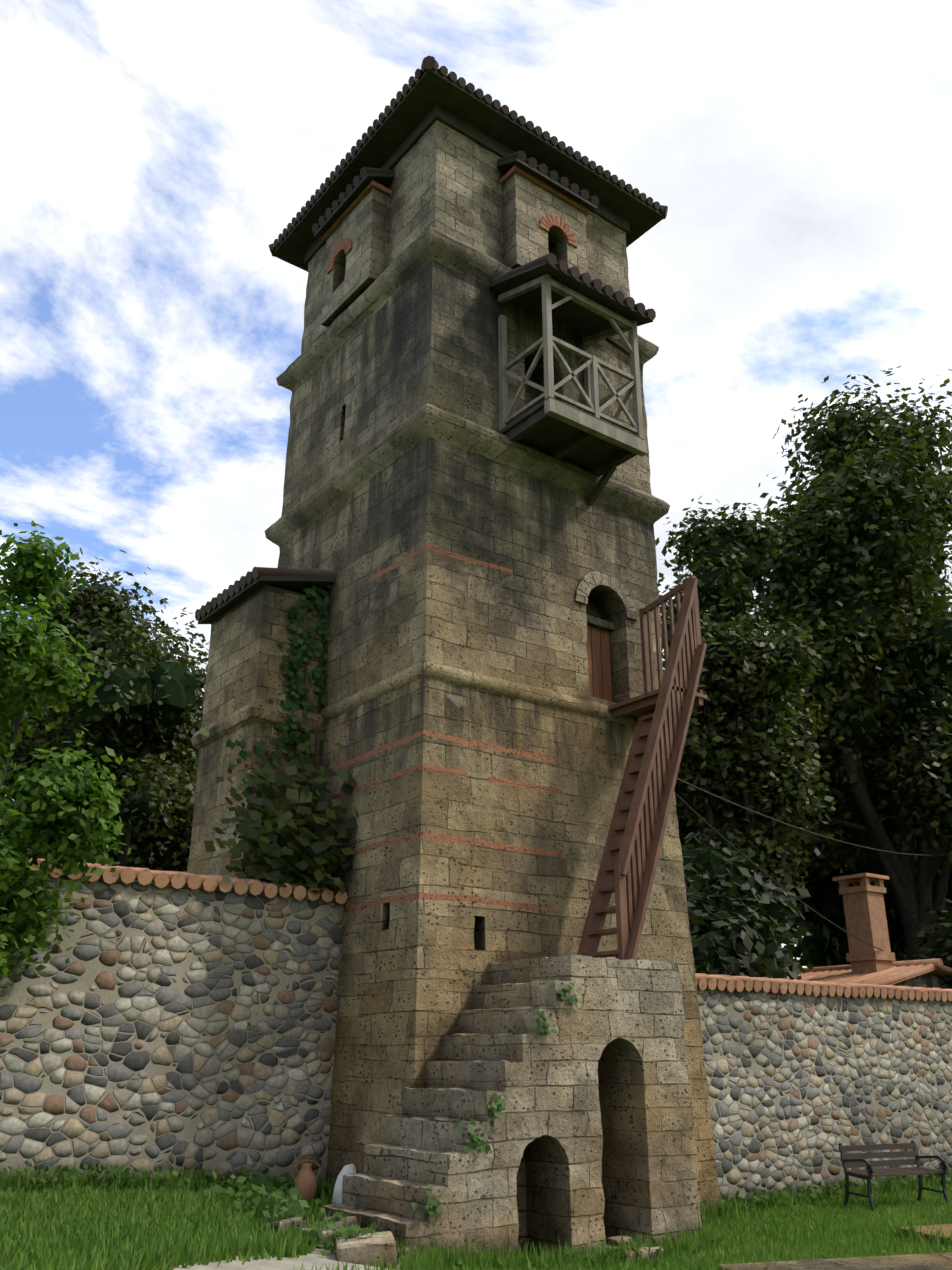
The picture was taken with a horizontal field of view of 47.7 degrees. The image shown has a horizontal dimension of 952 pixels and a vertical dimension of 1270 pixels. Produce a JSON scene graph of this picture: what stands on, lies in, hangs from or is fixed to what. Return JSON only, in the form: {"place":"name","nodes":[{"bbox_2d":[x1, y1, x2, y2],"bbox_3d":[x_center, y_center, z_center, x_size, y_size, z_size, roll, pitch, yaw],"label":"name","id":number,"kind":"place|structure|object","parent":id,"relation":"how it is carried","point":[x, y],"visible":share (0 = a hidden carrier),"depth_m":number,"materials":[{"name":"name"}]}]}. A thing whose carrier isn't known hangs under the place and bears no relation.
{"place":"outdoors","nodes":[
{"label":"outdoors","id":0,"kind":"place"},
{"bbox_2d":[169,1248,398,1269],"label":"footpath","id":1,"kind":"structure","parent":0,"point":[293,1263],"depth_m":7.61,"materials":[{"name":"beige stone"}]},
{"bbox_2d":[0,1160,951,1269],"bbox_3d":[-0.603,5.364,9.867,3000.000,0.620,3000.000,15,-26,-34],"label":"ground","id":2,"kind":"structure","parent":0,"point":[30,1268],"depth_m":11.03,"materials":[{"name":"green plant"}]},
{"bbox_2d":[0,520,133,987],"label":"tree","id":3,"kind":"object","parent":2,"relation":"on","point":[74,814],"visible":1,"depth_m":9.54,"materials":[{"name":"green plant"}]},
{"bbox_2d":[1,715,200,867],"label":"tree","id":4,"kind":"object","parent":2,"relation":"on","point":[152,853],"depth_m":30.79,"materials":[{"name":"green plant"}]},
{"bbox_2d":[0,550,209,871],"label":"tree","id":5,"kind":"object","parent":2,"relation":"on","point":[144,708],"visible":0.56,"depth_m":21.15,"materials":[{"name":"green plant"}]},
{"bbox_2d":[0,858,346,1186],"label":"wall","id":6,"kind":"structure","parent":2,"relation":"on","point":[171,1019],"depth_m":10.68,"materials":[{"name":"stone"}]},
{"bbox_2d":[291,1160,320,1201],"bbox_3d":[-1.675,5.362,10.583,0.230,0.374,0.243,-3,-21,9],"label":"clay jug","id":7,"kind":"object","parent":2,"relation":"on","point":[305,1181],"visible":0.79,"depth_m":10.52,"materials":[{"name":"brown ceramic"}]},
{"bbox_2d":[332,1164,356,1203],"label":"water","id":8,"kind":"structure","parent":2,"relation":"on","point":[337,1191],"depth_m":10.56,"materials":[{"name":"liquid"}]},
{"bbox_2d":[0,980,951,1269],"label":"weeds","id":9,"kind":"object","parent":2,"relation":"on","point":[272,1196],"visible":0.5,"depth_m":9.58,"materials":[{"name":"green plant"}]},
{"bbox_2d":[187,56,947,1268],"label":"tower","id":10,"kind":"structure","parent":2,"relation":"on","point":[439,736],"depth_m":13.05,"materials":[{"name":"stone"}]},
{"bbox_2d":[682,852,808,977],"bbox_3d":[2.687,5.663,16.730,5.040,5.647,4.335,15,-26,-34],"label":"bush","id":11,"kind":"object","parent":2,"relation":"on","point":[725,940],"visible":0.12,"depth_m":16.36,"materials":[{"name":"green plant"}]},
{"bbox_2d":[676,801,816,948],"bbox_3d":[4.298,7.789,29.327,9.603,10.830,9.806,0,-21,0],"label":"tree","id":12,"kind":"object","parent":2,"relation":"on","point":[684,830],"visible":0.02,"depth_m":26.92,"materials":[{"name":"green plant"}]},
{"bbox_2d":[680,832,813,979],"bbox_3d":[3.983,6.245,18.632,4.966,5.921,4.166,15,-26,-34],"label":"bush","id":13,"kind":"object","parent":2,"relation":"on","point":[757,884],"visible":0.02,"depth_m":18.75,"materials":[{"name":"green plant"}]},
{"bbox_2d":[655,495,844,905],"bbox_3d":[5.663,3.366,23.337,5.039,14.712,4.989,15,-26,-34],"label":"tree","id":14,"kind":"object","parent":2,"relation":"on","point":[747,727],"visible":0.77,"depth_m":22.67,"materials":[{"name":"green plant"}]},
{"bbox_2d":[658,366,951,959],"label":"tree","id":15,"kind":"object","parent":2,"relation":"on","point":[856,572],"visible":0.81,"depth_m":28.94,"materials":[{"name":"green plant"}]},
{"bbox_2d":[695,973,951,1207],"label":"wall","id":16,"kind":"structure","parent":2,"relation":"on","point":[805,1078],"depth_m":14.23,"materials":[{"name":"stone"}]},
{"bbox_2d":[719,1212,951,1269],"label":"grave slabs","id":17,"kind":"structure","parent":2,"relation":"on","point":[935,1261],"depth_m":8.69,"materials":[{"name":"stone"}]},
{"bbox_2d":[779,686,951,966],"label":"tree","id":18,"kind":"object","parent":2,"relation":"on","point":[827,945],"visible":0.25,"depth_m":39.74,"materials":[{"name":"green plant"}]},
{"bbox_2d":[787,958,951,988],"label":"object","id":19,"kind":"structure","parent":2,"relation":"on","point":[928,973],"depth_m":22.26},
{"bbox_2d":[832,873,895,973],"bbox_3d":[8.354,6.378,22.976,0.840,2.410,0.840,15,-26,-34],"label":"chimney","id":20,"kind":"object","parent":19,"relation":"on","point":[864,910],"visible":0.96,"depth_m":22.86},
{"bbox_2d":[839,1141,948,1210],"bbox_3d":[5.141,6.627,13.227,1.230,0.704,0.558,9,-23,-22],"label":"bench","id":21,"kind":"object","parent":2,"relation":"on","point":[859,1160],"visible":0.98,"depth_m":13.33,"materials":[{"name":"black metal"}]},
{"bbox_2d":[904,907,951,986],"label":"bush","id":22,"kind":"object","parent":2,"relation":"on","point":[943,951],"visible":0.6,"depth_m":23.43,"materials":[{"name":"green plant"}]},
{"bbox_2d":[912,876,951,948],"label":"bush","id":23,"kind":"object","parent":2,"relation":"on","point":[939,913],"visible":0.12,"depth_m":26.04,"materials":[{"name":"green plant"}]},
{"bbox_2d":[0,0,951,967],"label":"sky","id":24,"kind":"structure","parent":0,"point":[154,154],"materials":[{"name":"white"}]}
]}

